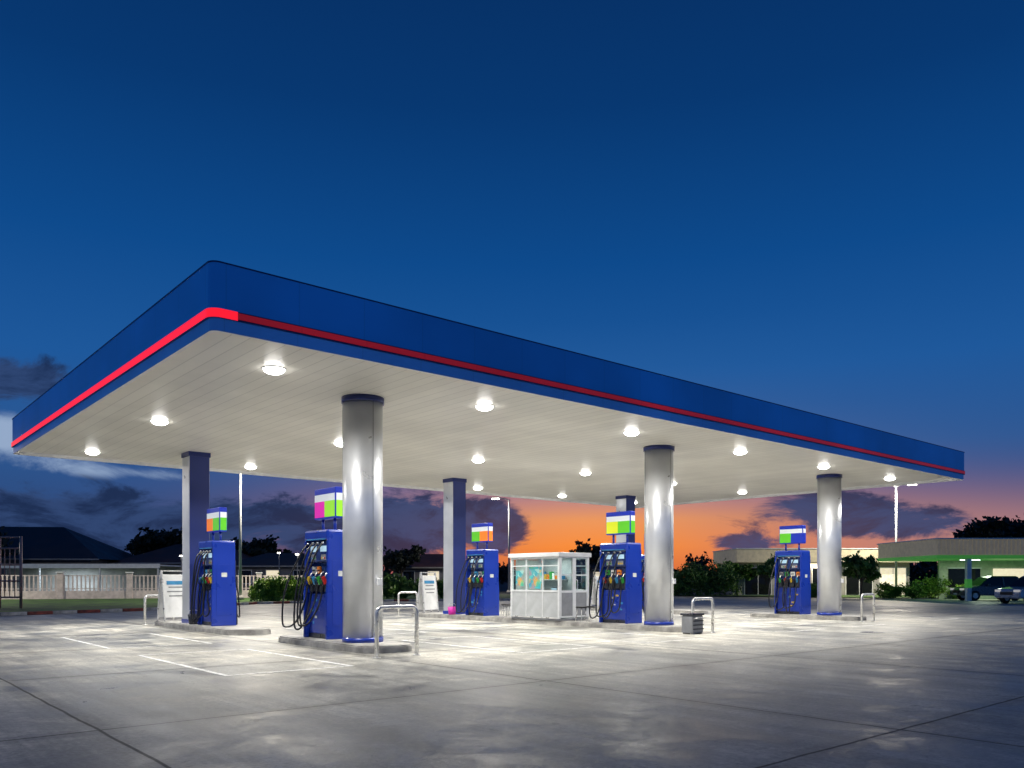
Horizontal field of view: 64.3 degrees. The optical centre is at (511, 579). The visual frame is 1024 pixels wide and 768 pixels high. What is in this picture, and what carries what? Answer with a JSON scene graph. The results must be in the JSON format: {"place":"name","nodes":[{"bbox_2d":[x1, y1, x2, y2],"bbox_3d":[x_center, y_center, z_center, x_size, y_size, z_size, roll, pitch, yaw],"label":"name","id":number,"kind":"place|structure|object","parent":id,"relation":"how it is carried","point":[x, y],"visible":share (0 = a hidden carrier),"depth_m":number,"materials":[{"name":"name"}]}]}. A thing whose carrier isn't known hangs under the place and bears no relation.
{"place":"outdoors","nodes":[
{"label":"outdoors","id":0,"kind":"place"},
{"bbox_2d":[0,536,22,607],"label":"metal gate","id":1,"kind":"structure","parent":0,"point":[20,580],"depth_m":39.96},
{"bbox_2d":[188,610,196,623],"bbox_3d":[-9.446,1.114,24.179,0.346,0.428,0.337,0,0,-41],"label":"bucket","id":2,"kind":"object","parent":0,"point":[189,618],"visible":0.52,"depth_m":24.05,"materials":[{"name":"black metal"}]},
{"bbox_2d":[154,620,270,635],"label":"pump island","id":3,"kind":"structure","parent":0,"point":[237,630],"depth_m":22.51,"materials":[{"name":"concrete"}]},
{"bbox_2d":[157,570,181,620],"bbox_3d":[-10.885,0.517,26.239,0.407,1.618,0.960,0,0,31],"label":"notice board","id":4,"kind":"object","parent":3,"relation":"on","point":[170,597],"visible":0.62,"depth_m":26.00,"materials":[{"name":"white paint"}]},
{"bbox_2d":[191,507,239,625],"bbox_3d":[-8.542,-0.366,23.769,1.452,3.413,1.150,0,0,-41],"label":"fuel dispenser","id":5,"kind":"object","parent":3,"relation":"on","point":[216,593],"visible":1,"depth_m":23.39,"materials":[{"name":"blue metal"}]},
{"bbox_2d":[278,634,411,653],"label":"pump island","id":6,"kind":"structure","parent":0,"point":[385,646],"depth_m":16.97,"materials":[{"name":"concrete"}]},
{"bbox_2d":[281,486,341,639],"bbox_3d":[-4.219,-0.372,18.635,1.677,3.400,1.327,0,0,-41],"label":"fuel dispenser","id":7,"kind":"object","parent":6,"relation":"on","point":[321,609],"visible":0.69,"depth_m":18.21,"materials":[{"name":"blue metal"}]},
{"bbox_2d":[342,637,382,642],"bbox_3d":[-3.189,1.280,17.426,0.870,0.100,0.870,0,0,-41],"label":"base band","id":8,"kind":"object","parent":6,"relation":"on","point":[358,640],"visible":0.73,"depth_m":17.04,"materials":[{"name":"blue paint"}]},
{"bbox_2d":[343,400,382,637],"bbox_3d":[-3.189,-1.260,17.426,0.840,4.980,0.840,0,0,-41],"label":"shaft","id":9,"kind":"object","parent":8,"relation":"on","point":[362,503],"visible":0.97,"depth_m":17.06,"materials":[{"name":"metal"}]},
{"bbox_2d":[342,403,342,636],"bbox_3d":[-3.603,-1.260,17.348,0.011,4.980,0.011,0,0,-18],"label":"seam","id":10,"kind":"object","parent":9,"relation":"attached to","point":[342,519],"visible":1,"depth_m":17.35,"materials":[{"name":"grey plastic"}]},
{"bbox_2d":[341,394,383,405],"bbox_3d":[-3.189,-3.810,17.426,0.900,0.120,0.900,0,0,-41],"label":"cap band","id":11,"kind":"object","parent":9,"relation":"on","point":[371,397],"visible":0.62,"depth_m":17.04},
{"bbox_2d":[11,260,964,507],"bbox_3d":[1.061,-4.295,27.729,28.690,1.050,16.260,0,0,-41],"label":"petrol station canopy","id":12,"kind":"object","parent":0,"point":[188,358],"visible":0.99,"depth_m":19.48,"materials":[{"name":"blue"}]},
{"bbox_2d":[84,450,99,454],"bbox_3d":[-12.706,-3.819,24.676,0.430,0.102,0.430,0,0,-41],"label":"ceiling light","id":13,"kind":"object","parent":12,"relation":"attached to","point":[89,452],"visible":1,"depth_m":24.55,"materials":[{"name":"white paint"}]},
{"bbox_2d":[150,419,168,424],"bbox_3d":[-8.603,-3.819,19.895,0.430,0.102,0.430,0,0,-41],"label":"ceiling light","id":14,"kind":"object","parent":12,"relation":"attached to","point":[159,422],"visible":1,"depth_m":19.77,"materials":[{"name":"white paint"}]},
{"bbox_2d":[262,366,285,374],"bbox_3d":[-4.369,-3.819,14.963,0.430,0.102,0.430,0,0,-41],"label":"ceiling light","id":15,"kind":"object","parent":12,"relation":"attached to","point":[275,370],"visible":1,"depth_m":14.85,"materials":[{"name":"white paint"}]},
{"bbox_2d":[475,404,493,410],"bbox_3d":[-0.613,-3.819,18.187,0.430,0.102,0.430,0,0,-41],"label":"ceiling light","id":16,"kind":"object","parent":12,"relation":"attached to","point":[484,407],"visible":1,"depth_m":18.07,"materials":[{"name":"white paint"}]},
{"bbox_2d":[623,431,639,435],"bbox_3d":[3.143,-3.819,21.411,0.430,0.102,0.430,0,0,-41],"label":"ceiling light","id":17,"kind":"object","parent":12,"relation":"attached to","point":[631,433],"visible":1,"depth_m":21.30,"materials":[{"name":"white paint"}]},
{"bbox_2d":[733,450,747,454],"bbox_3d":[6.899,-3.819,24.635,0.430,0.102,0.430,0,0,-41],"label":"ceiling light","id":18,"kind":"object","parent":12,"relation":"attached to","point":[739,452],"visible":1,"depth_m":24.52,"materials":[{"name":"white paint"}]},
{"bbox_2d":[0,596,1023,767],"bbox_3d":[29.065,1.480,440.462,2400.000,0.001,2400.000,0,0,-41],"label":"ground","id":19,"kind":"structure","parent":0,"point":[918,689],"depth_m":10.57,"materials":[{"name":"concrete"}]},
{"bbox_2d":[1,572,301,598],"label":"boundary fence","id":20,"kind":"object","parent":19,"relation":"on","point":[62,593],"visible":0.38,"depth_m":59.88,"materials":[{"name":"paint"}]},
{"bbox_2d":[142,594,173,624],"bbox_3d":[-11.710,0.985,27.047,1.060,0.990,0.160,0,0,-41],"label":"hoop barrier","id":21,"kind":"object","parent":19,"relation":"on","point":[150,595],"visible":0.42,"depth_m":26.73,"materials":[{"name":"silver metal"}]},
{"bbox_2d":[237,474,243,599],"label":"street lamp","id":22,"kind":"object","parent":19,"relation":"on","point":[241,597],"visible":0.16,"depth_m":56.92,"materials":[{"name":"metal"}]},
{"bbox_2d":[0,595,510,611],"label":"grass","id":23,"kind":"structure","parent":19,"relation":"on","point":[12,605],"depth_m":48.04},
{"bbox_2d":[0,599,510,615],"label":"kerb","id":24,"kind":"structure","parent":19,"relation":"on","point":[95,610],"depth_m":36.83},
{"bbox_2d":[247,572,304,600],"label":"hedge","id":25,"kind":"object","parent":19,"relation":"on","point":[270,589],"visible":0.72,"depth_m":53.55,"materials":[{"name":"green plant"}]},
{"bbox_2d":[372,605,420,657],"bbox_3d":[-2.205,0.985,15.635,1.060,0.990,0.160,0,0,-41],"label":"hoop barrier","id":26,"kind":"object","parent":19,"relation":"on","point":[383,607],"visible":1,"depth_m":15.57,"materials":[{"name":"silver metal"}]},
{"bbox_2d":[397,591,417,615],"bbox_3d":[-4.273,0.985,33.429,1.060,0.990,0.160,0,0,-41],"label":"hoop barrier","id":27,"kind":"object","parent":19,"relation":"on","point":[415,592],"visible":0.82,"depth_m":33.40,"materials":[{"name":"silver metal"}]},
{"bbox_2d":[383,572,443,598],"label":"hedge","id":28,"kind":"object","parent":19,"relation":"on","point":[393,587],"visible":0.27,"depth_m":59.99,"materials":[{"name":"green plant"}]},
{"bbox_2d":[60,610,957,675],"bbox_3d":[2.672,1.476,25.752,28.040,0.001,11.000,0,0,-41],"label":"bay marking","id":29,"kind":"object","parent":19,"relation":"on","point":[413,641],"visible":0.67,"depth_m":18.77,"materials":[{"name":"paint"}]},
{"bbox_2d":[412,612,681,632],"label":"pump island","id":30,"kind":"structure","parent":19,"relation":"on","point":[674,628],"depth_m":26.10,"materials":[{"name":"concrete"}]},
{"bbox_2d":[417,572,438,612],"bbox_3d":[-3.373,0.517,32.687,0.407,1.618,0.960,0,0,31],"label":"notice board","id":31,"kind":"object","parent":30,"relation":"on","point":[427,595],"visible":0.94,"depth_m":32.53,"materials":[{"name":"white paint"}]},
{"bbox_2d":[448,603,455,614],"bbox_3d":[-2.271,1.114,30.866,0.346,0.428,0.337,0,0,-41],"label":"bucket","id":32,"kind":"object","parent":30,"relation":"on","point":[451,610],"visible":0.86,"depth_m":30.75,"materials":[{"name":"pink plastic"}]},
{"bbox_2d":[443,611,464,613],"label":"base band","id":33,"kind":"object","parent":30,"relation":"on","point":[445,612],"visible":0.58,"depth_m":31.28,"materials":[{"name":"blue paint"}]},
{"bbox_2d":[444,482,452,610],"bbox_3d":[-2.216,-1.260,31.446,0.620,4.940,0.610,0,0,-41],"label":"shaft","id":34,"kind":"object","parent":33,"relation":"on","point":[448,543],"visible":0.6,"depth_m":31.22,"materials":[{"name":"metal"}]},
{"bbox_2d":[443,478,466,482],"bbox_3d":[-2.211,-3.800,31.441,0.660,0.140,0.665,0,0,-41],"label":"cap band","id":35,"kind":"object","parent":34,"relation":"on","point":[454,479],"visible":0.84,"depth_m":31.19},
{"bbox_2d":[453,481,465,610],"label":"column panel","id":36,"kind":"structure","parent":33,"relation":"on","point":[459,524],"depth_m":31.20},
{"bbox_2d":[455,523,498,615],"bbox_3d":[-1.202,-0.372,30.097,1.476,3.400,1.192,0,0,-41],"label":"fuel dispenser","id":37,"kind":"object","parent":30,"relation":"on","point":[482,584],"visible":1,"depth_m":29.83,"materials":[{"name":"blue metal"}]},
{"bbox_2d":[508,552,591,620],"bbox_3d":[1.251,0.228,27.431,1.490,2.200,2.520,0,0,-41],"label":"cashier kiosk","id":38,"kind":"object","parent":30,"relation":"on","point":[546,589],"visible":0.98,"depth_m":26.95,"materials":[{"name":"grey plastic"}]},
{"bbox_2d":[575,606,587,621],"bbox_3d":[2.202,1.094,25.809,0.380,0.472,0.380,0,0,-41],"label":"stool","id":39,"kind":"object","parent":30,"relation":"on","point":[581,607],"visible":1,"depth_m":25.78,"materials":[{"name":"grey metal"}]},
{"bbox_2d":[589,511,643,623],"bbox_3d":[3.273,-0.372,25.039,1.670,3.400,1.286,0,0,-41],"label":"fuel dispenser","id":40,"kind":"object","parent":30,"relation":"on","point":[621,589],"visible":0.98,"depth_m":24.71,"materials":[{"name":"blue metal"}]},
{"bbox_2d":[644,621,673,625],"bbox_3d":[4.301,1.280,23.854,0.870,0.100,0.870,0,0,-41],"label":"base band","id":41,"kind":"object","parent":30,"relation":"on","point":[659,623],"visible":0.86,"depth_m":23.47,"materials":[{"name":"blue paint"}]},
{"bbox_2d":[644,449,673,621],"bbox_3d":[4.301,-1.260,23.854,0.840,4.980,0.840,0,0,-41],"label":"shaft","id":42,"kind":"object","parent":41,"relation":"on","point":[656,535],"visible":0.99,"depth_m":23.49,"materials":[{"name":"metal"}]},
{"bbox_2d":[643,445,674,451],"bbox_3d":[4.301,-3.810,23.854,0.900,0.120,0.900,0,0,-41],"label":"cap band","id":43,"kind":"object","parent":42,"relation":"on","point":[651,447],"visible":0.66,"depth_m":23.48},
{"bbox_2d":[670,450,670,621],"bbox_3d":[4.575,-1.260,23.535,0.011,4.980,0.011,0,0,27],"label":"seam","id":44,"kind":"object","parent":42,"relation":"attached to","point":[670,535],"visible":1,"depth_m":23.53,"materials":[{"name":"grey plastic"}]},
{"bbox_2d":[576,578,592,595],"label":"hedge","id":45,"kind":"object","parent":19,"relation":"on","point":[582,585],"visible":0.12,"depth_m":64.70,"materials":[{"name":"green plant"}]},
{"bbox_2d":[680,613,704,633],"bbox_3d":[4.947,1.200,22.227,0.520,0.560,0.512,0,0,-41],"label":"waste bin","id":46,"kind":"object","parent":19,"relation":"on","point":[692,623],"visible":0.99,"depth_m":22.08,"materials":[{"name":"grey plastic"}]},
{"bbox_2d":[691,597,715,633],"bbox_3d":[5.236,0.985,22.351,1.060,0.990,0.160,0,0,-41],"label":"hoop barrier","id":47,"kind":"object","parent":19,"relation":"on","point":[712,608],"visible":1,"depth_m":22.57,"materials":[{"name":"silver metal"}]},
{"bbox_2d":[674,558,746,595],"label":"hedge","id":48,"kind":"object","parent":19,"relation":"on","point":[720,577],"visible":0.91,"depth_m":71.30,"materials":[{"name":"green plant"}]},
{"bbox_2d":[725,561,759,594],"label":"tree","id":49,"kind":"object","parent":19,"relation":"on","point":[742,570],"visible":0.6,"depth_m":73.12,"materials":[{"name":"green plant"}]},
{"bbox_2d":[757,550,779,578],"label":"tree","id":50,"kind":"object","parent":19,"relation":"on","point":[767,568],"visible":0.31,"depth_m":68.66,"materials":[{"name":"green plant"}]},
{"bbox_2d":[674,595,937,597],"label":"grass","id":51,"kind":"structure","parent":19,"relation":"on","point":[856,596],"depth_m":71.94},
{"bbox_2d":[811,582,816,597],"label":"shrub","id":52,"kind":"object","parent":19,"relation":"on","point":[813,590],"visible":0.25,"depth_m":65.84,"materials":[{"name":"green plant"}]},
{"bbox_2d":[712,548,918,594],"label":"flat roof shop","id":53,"kind":"structure","parent":19,"relation":"on","point":[758,584],"depth_m":73.70,"materials":[{"name":"white paint"}]},
{"bbox_2d":[841,550,881,598],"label":"tree","id":54,"kind":"object","parent":19,"relation":"on","point":[860,568],"visible":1,"depth_m":61.69,"materials":[{"name":"green plant"}]},
{"bbox_2d":[859,593,875,621],"bbox_3d":[12.569,0.985,28.777,1.060,0.990,0.160,0,0,-41],"label":"hoop barrier","id":55,"kind":"object","parent":19,"relation":"on","point":[867,594],"visible":1,"depth_m":28.69,"materials":[{"name":"silver metal"}]},
{"bbox_2d":[870,581,904,598],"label":"shrub","id":56,"kind":"object","parent":19,"relation":"on","point":[889,591],"visible":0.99,"depth_m":62.77,"materials":[{"name":"green plant"}]},
{"bbox_2d":[893,484,916,585],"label":"street lamp","id":57,"kind":"object","parent":19,"relation":"on","point":[896,529],"visible":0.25,"depth_m":69.94,"materials":[{"name":"metal"}]},
{"bbox_2d":[896,576,929,598],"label":"shrub","id":58,"kind":"object","parent":19,"relation":"on","point":[916,589],"visible":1,"depth_m":61.67,"materials":[{"name":"green plant"}]},
{"bbox_2d":[923,573,952,598],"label":"shrub","id":59,"kind":"object","parent":19,"relation":"on","point":[934,587],"visible":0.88,"depth_m":61.94,"materials":[{"name":"green plant"}]},
{"bbox_2d":[948,583,963,598],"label":"shrub","id":60,"kind":"object","parent":19,"relation":"on","point":[955,596],"visible":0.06,"depth_m":61.33,"materials":[{"name":"green plant"}]},
{"bbox_2d":[965,558,971,600],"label":"post","id":61,"kind":"object","parent":19,"relation":"on","point":[968,575],"visible":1,"depth_m":56.10,"materials":[{"name":"metal"}]},
{"bbox_2d":[964,579,971,587],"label":"post band","id":62,"kind":"object","parent":61,"relation":"attached to","point":[967,583],"visible":1,"depth_m":56.08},
{"bbox_2d":[938,560,1023,598],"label":"back wall","id":63,"kind":"structure","parent":19,"relation":"on","point":[986,566],"depth_m":62.00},
{"bbox_2d":[878,555,1023,560],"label":"green band","id":64,"kind":"object","parent":63,"relation":"on","point":[964,557],"visible":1,"depth_m":56.11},
{"bbox_2d":[878,539,1023,557],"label":"fascia","id":65,"kind":"structure","parent":64,"relation":"on","point":[915,548],"depth_m":56.58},
{"bbox_2d":[877,538,1023,544],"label":"cornice","id":66,"kind":"structure","parent":65,"relation":"attached to","point":[947,538],"depth_m":55.90,"materials":[{"name":"green paint"}]},
{"bbox_2d":[937,540,1022,554],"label":"corrugation","id":67,"kind":"object","parent":65,"relation":"attached to","point":[973,547],"visible":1,"depth_m":55.94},
{"bbox_2d":[948,569,979,586],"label":"window","id":68,"kind":"structure","parent":63,"relation":"attached to","point":[956,576],"depth_m":61.93,"materials":[{"name":"black glass"}]},
{"bbox_2d":[993,569,1023,577],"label":"window","id":69,"kind":"structure","parent":63,"relation":"attached to","point":[1018,573],"depth_m":61.93,"materials":[{"name":"white paint"}]},
{"bbox_2d":[950,576,1019,600],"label":"parked car","id":70,"kind":"object","parent":19,"relation":"on","point":[985,585],"visible":0.57,"depth_m":56.75,"materials":[{"name":"paint"}]},
{"bbox_2d":[994,576,1023,602],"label":"parked car","id":71,"kind":"object","parent":19,"relation":"on","point":[1015,589],"visible":1,"depth_m":49.55,"materials":[{"name":"blue metal"}]},
{"bbox_2d":[0,0,1023,573],"label":"sky","id":72,"kind":"structure","parent":0,"point":[813,206],"materials":[{"name":"blue"}]},
{"bbox_2d":[591,607,707,613],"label":"pump island","id":73,"kind":"structure","parent":0,"point":[677,611],"depth_m":34.81,"materials":[{"name":"concrete"}]},
{"bbox_2d":[591,573,599,606],"bbox_3d":[4.170,0.517,39.161,0.407,1.618,0.960,0,0,31],"label":"notice board","id":74,"kind":"object","parent":73,"relation":"on","point":[594,587],"visible":0.44,"depth_m":38.84,"materials":[{"name":"white paint"}]},
{"bbox_2d":[641,555,643,606],"bbox_3d":[6.393,-0.372,36.589,1.680,3.400,1.150,0,0,-41],"label":"fuel dispenser","id":75,"kind":"object","parent":73,"relation":"on","point":[642,566],"visible":0.03,"depth_m":36.73,"materials":[{"name":"blue metal"}]},
{"bbox_2d":[383,580,928,594],"bbox_3d":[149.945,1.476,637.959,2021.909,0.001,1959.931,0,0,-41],"label":"terrain","id":76,"kind":"structure","parent":0,"point":[503,588],"depth_m":132.38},
{"bbox_2d":[0,526,18,559],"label":"tree","id":77,"kind":"object","parent":76,"relation":"on","point":[4,541],"visible":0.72,"depth_m":79.69,"materials":[{"name":"green plant"}]},
{"bbox_2d":[1,560,113,590],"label":"walls","id":78,"kind":"structure","parent":76,"relation":"on","point":[60,562],"depth_m":84.95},
{"bbox_2d":[0,527,133,560],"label":"roof","id":79,"kind":"structure","parent":78,"relation":"on","point":[54,542],"depth_m":88.31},
{"bbox_2d":[1,558,98,559],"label":"eaves board","id":80,"kind":"object","parent":79,"relation":"attached to","point":[45,559],"visible":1,"depth_m":83.68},
{"bbox_2d":[1,564,180,590],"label":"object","id":81,"kind":"object","parent":76,"relation":"on","point":[91,569],"visible":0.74,"depth_m":78.99,"materials":[{"name":"white paint"}]},
{"bbox_2d":[123,527,181,555],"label":"tree","id":82,"kind":"object","parent":76,"relation":"on","point":[149,540],"visible":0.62,"depth_m":97.54,"materials":[{"name":"green plant"}]},
{"bbox_2d":[109,544,253,565],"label":"bungalow","id":83,"kind":"object","parent":76,"relation":"on","point":[168,555],"visible":0.12,"depth_m":91.04,"materials":[{"name":"black paint"}]},
{"bbox_2d":[229,534,291,555],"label":"tree","id":84,"kind":"object","parent":76,"relation":"on","point":[255,547],"visible":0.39,"depth_m":98.89,"materials":[{"name":"green plant"}]},
{"bbox_2d":[236,553,304,589],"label":"bungalow","id":85,"kind":"object","parent":76,"relation":"on","point":[266,564],"visible":0.37,"depth_m":85.99,"materials":[{"name":"white paint"}]},
{"bbox_2d":[242,570,250,582],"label":"window","id":86,"kind":"structure","parent":85,"relation":"in","point":[244,572],"depth_m":85.91,"materials":[{"name":"black glass"}]},
{"bbox_2d":[266,570,278,579],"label":"window","id":87,"kind":"structure","parent":85,"relation":"in","point":[268,572],"depth_m":85.91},
{"bbox_2d":[294,570,304,578],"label":"window","id":88,"kind":"structure","parent":85,"relation":"in","point":[295,571],"depth_m":85.91,"materials":[{"name":"black glass"}]},
{"bbox_2d":[383,544,425,576],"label":"tree","id":89,"kind":"object","parent":76,"relation":"on","point":[396,561],"visible":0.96,"depth_m":90.69,"materials":[{"name":"green plant"}]},
{"bbox_2d":[393,554,443,591],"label":"bungalow","id":90,"kind":"object","parent":76,"relation":"on","point":[431,563],"visible":0.28,"depth_m":95.99,"materials":[{"name":"black paint"}]},
{"bbox_2d":[403,571,413,580],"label":"window","id":91,"kind":"structure","parent":90,"relation":"in","point":[409,574],"depth_m":95.91,"materials":[{"name":"black glass"}]},
{"bbox_2d":[491,497,510,593],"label":"street lamp","id":92,"kind":"object","parent":76,"relation":"on","point":[508,591],"visible":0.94,"depth_m":82.93,"materials":[{"name":"metal"}]},
{"bbox_2d":[569,538,601,579],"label":"tree","id":93,"kind":"object","parent":76,"relation":"on","point":[586,547],"visible":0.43,"depth_m":98.99,"materials":[{"name":"green plant"}]},
{"bbox_2d":[576,562,599,586],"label":"bungalow","id":94,"kind":"object","parent":76,"relation":"on","point":[581,570],"visible":0.13,"depth_m":104.99,"materials":[{"name":"black paint"}]},
{"bbox_2d":[383,551,937,586],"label":"distant trees","id":95,"kind":"object","parent":76,"relation":"on","point":[915,572],"visible":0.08,"depth_m":133.34,"materials":[{"name":"green plant"}]},
{"bbox_2d":[383,559,937,583],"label":"distant trees","id":96,"kind":"object","parent":76,"relation":"on","point":[917,564],"visible":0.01,"depth_m":256.53,"materials":[{"name":"green plant"}]},
{"bbox_2d":[952,516,1023,537],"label":"tree","id":97,"kind":"object","parent":76,"relation":"on","point":[990,527],"visible":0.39,"depth_m":89.15,"materials":[{"name":"green plant"}]},
{"bbox_2d":[1001,515,1023,531],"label":"tree","id":98,"kind":"object","parent":76,"relation":"on","point":[1018,524],"visible":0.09,"depth_m":94.26,"materials":[{"name":"green plant"}]},
{"bbox_2d":[750,612,866,620],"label":"pump island","id":99,"kind":"structure","parent":0,"point":[813,616],"depth_m":30.28,"materials":[{"name":"concrete"}]},
{"bbox_2d":[768,525,810,614],"bbox_3d":[10.768,-0.368,31.499,1.649,3.408,1.327,0,0,-41],"label":"fuel dispenser","id":100,"kind":"object","parent":99,"relation":"on","point":[792,590],"visible":1,"depth_m":31.16,"materials":[{"name":"blue metal"}]},
{"bbox_2d":[817,612,841,615],"bbox_3d":[11.790,1.280,30.283,0.870,0.100,0.870,0,0,-41],"label":"base band","id":101,"kind":"object","parent":99,"relation":"on","point":[832,614],"visible":0.88,"depth_m":29.90,"materials":[{"name":"blue paint"}]},
{"bbox_2d":[817,477,840,612],"bbox_3d":[11.790,-1.260,30.283,0.840,4.980,0.840,0,0,-41],"label":"shaft","id":102,"kind":"object","parent":101,"relation":"on","point":[828,544],"visible":1,"depth_m":29.92,"materials":[{"name":"metal"}]},
{"bbox_2d":[816,474,841,478],"bbox_3d":[11.790,-3.810,30.283,0.900,0.120,0.900,0,0,-41],"label":"cap band","id":103,"kind":"object","parent":102,"relation":"on","point":[828,475],"visible":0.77,"depth_m":29.92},
{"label":"base band","id":104,"kind":"object","parent":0,"visible":0},
{"bbox_2d":[182,456,189,618],"bbox_3d":[-9.705,-1.260,25.018,0.620,4.940,0.610,0,0,-41],"label":"shaft","id":105,"kind":"object","parent":104,"relation":"on","point":[185,535],"visible":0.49,"depth_m":24.82,"materials":[{"name":"metal"}]},
{"bbox_2d":[181,451,210,457],"bbox_3d":[-9.700,-3.800,25.012,0.660,0.140,0.665,0,0,-41],"label":"cap band","id":106,"kind":"object","parent":105,"relation":"on","point":[193,453],"visible":0.84,"depth_m":24.76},
{"bbox_2d":[190,456,208,613],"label":"column panel","id":107,"kind":"structure","parent":104,"relation":"on","point":[199,486],"depth_m":24.73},
{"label":"base band","id":108,"kind":"object","parent":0,"visible":0},
{"bbox_2d":[616,498,625,542],"bbox_3d":[5.274,-1.260,37.875,0.620,4.940,0.610,0,0,-41],"label":"shaft","id":109,"kind":"object","parent":108,"relation":"on","point":[620,505],"visible":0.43,"depth_m":37.70,"materials":[{"name":"metal"}]},
{"bbox_2d":[615,495,635,498],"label":"cap band","id":110,"kind":"object","parent":109,"relation":"on","point":[625,496],"visible":0.84,"depth_m":37.63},
{"bbox_2d":[626,498,634,542],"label":"square column","id":111,"kind":"structure","parent":108,"relation":"on","point":[630,504],"depth_m":37.62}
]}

